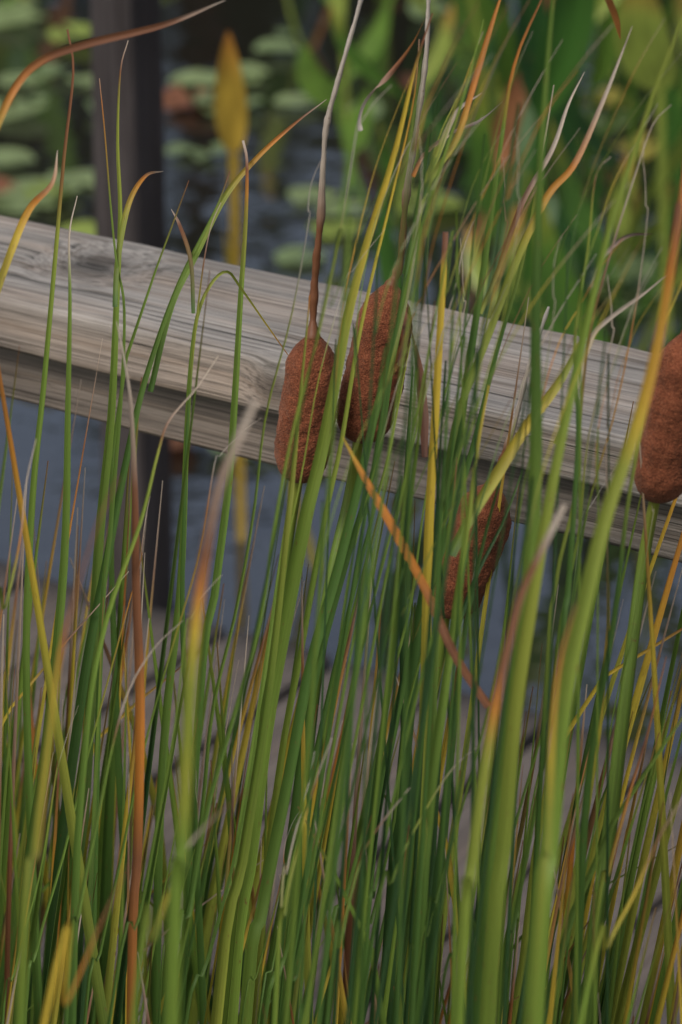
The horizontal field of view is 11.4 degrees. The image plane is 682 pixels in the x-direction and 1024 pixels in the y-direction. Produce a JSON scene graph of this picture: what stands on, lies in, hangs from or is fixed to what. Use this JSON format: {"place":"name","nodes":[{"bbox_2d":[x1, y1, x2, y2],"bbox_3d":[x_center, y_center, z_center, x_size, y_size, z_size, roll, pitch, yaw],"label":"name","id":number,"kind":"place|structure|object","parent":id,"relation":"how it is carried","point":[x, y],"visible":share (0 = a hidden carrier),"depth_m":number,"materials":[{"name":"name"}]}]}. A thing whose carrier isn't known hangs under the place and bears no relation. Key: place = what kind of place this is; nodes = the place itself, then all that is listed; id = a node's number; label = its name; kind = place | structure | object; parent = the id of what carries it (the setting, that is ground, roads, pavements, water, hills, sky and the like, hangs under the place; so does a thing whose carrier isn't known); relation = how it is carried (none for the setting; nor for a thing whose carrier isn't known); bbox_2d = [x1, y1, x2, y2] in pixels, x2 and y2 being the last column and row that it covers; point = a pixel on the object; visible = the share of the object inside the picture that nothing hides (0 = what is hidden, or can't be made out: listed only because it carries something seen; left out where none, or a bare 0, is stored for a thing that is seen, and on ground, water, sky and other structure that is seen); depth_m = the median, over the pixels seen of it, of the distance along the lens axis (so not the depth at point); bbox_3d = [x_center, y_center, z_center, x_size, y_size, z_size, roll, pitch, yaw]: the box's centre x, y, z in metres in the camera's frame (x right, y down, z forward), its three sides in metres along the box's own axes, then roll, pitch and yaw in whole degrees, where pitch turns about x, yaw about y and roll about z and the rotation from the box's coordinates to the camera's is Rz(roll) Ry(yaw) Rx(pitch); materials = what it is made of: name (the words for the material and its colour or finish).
{"place":"outdoors","nodes":[
{"label":"outdoors","id":0,"kind":"place"},
{"bbox_2d":[0,0,681,761],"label":"pond water","id":1,"kind":"structure","parent":0,"point":[278,218],"depth_m":6.40,"materials":[{"name":"liquid"}]},
{"bbox_2d":[0,0,671,458],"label":"lily pads","id":2,"kind":"object","parent":1,"relation":"on","point":[18,192],"visible":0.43,"depth_m":6.78,"materials":[{"name":"green plant"}]},
{"bbox_2d":[0,0,681,1023],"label":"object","id":3,"kind":"object","parent":1,"relation":"on","point":[72,902],"depth_m":1.82,"materials":[{"name":"green plant"}]},
{"bbox_2d":[0,561,681,1023],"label":"boardwalk deck","id":4,"kind":"structure","parent":1,"relation":"on","point":[158,623],"depth_m":3.85,"materials":[{"name":"grey wood"}]},
{"bbox_2d":[90,0,173,612],"bbox_3d":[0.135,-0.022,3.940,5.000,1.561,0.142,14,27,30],"label":"post","id":5,"kind":"object","parent":4,"relation":"attached to","point":[141,128],"visible":0.25,"depth_m":4.01,"materials":[{"name":"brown wood"}]},
{"bbox_2d":[0,215,681,562],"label":"wooden railing","id":6,"kind":"object","parent":4,"relation":"attached to","point":[24,296],"visible":0.45,"depth_m":2.17,"materials":[{"name":"grey wood"}]},
{"bbox_2d":[1,0,681,569],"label":"pickerelweed plants","id":7,"kind":"object","parent":1,"relation":"in","point":[575,22],"visible":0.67,"depth_m":5.52,"materials":[{"name":"green plant"}]},
{"bbox_2d":[281,0,430,1023],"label":"cattail","id":8,"kind":"object","parent":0,"point":[353,431],"visible":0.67,"depth_m":1.93},
{"bbox_2d":[395,306,549,980],"bbox_3d":[0.045,0.540,2.137,0.145,1.396,0.046,-17,29,-35],"label":"cattail","id":9,"kind":"object","parent":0,"point":[489,565],"visible":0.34,"depth_m":1.93},
{"bbox_2d":[582,330,681,1023],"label":"cattail","id":10,"kind":"object","parent":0,"point":[658,478],"visible":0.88,"depth_m":1.81}
]}

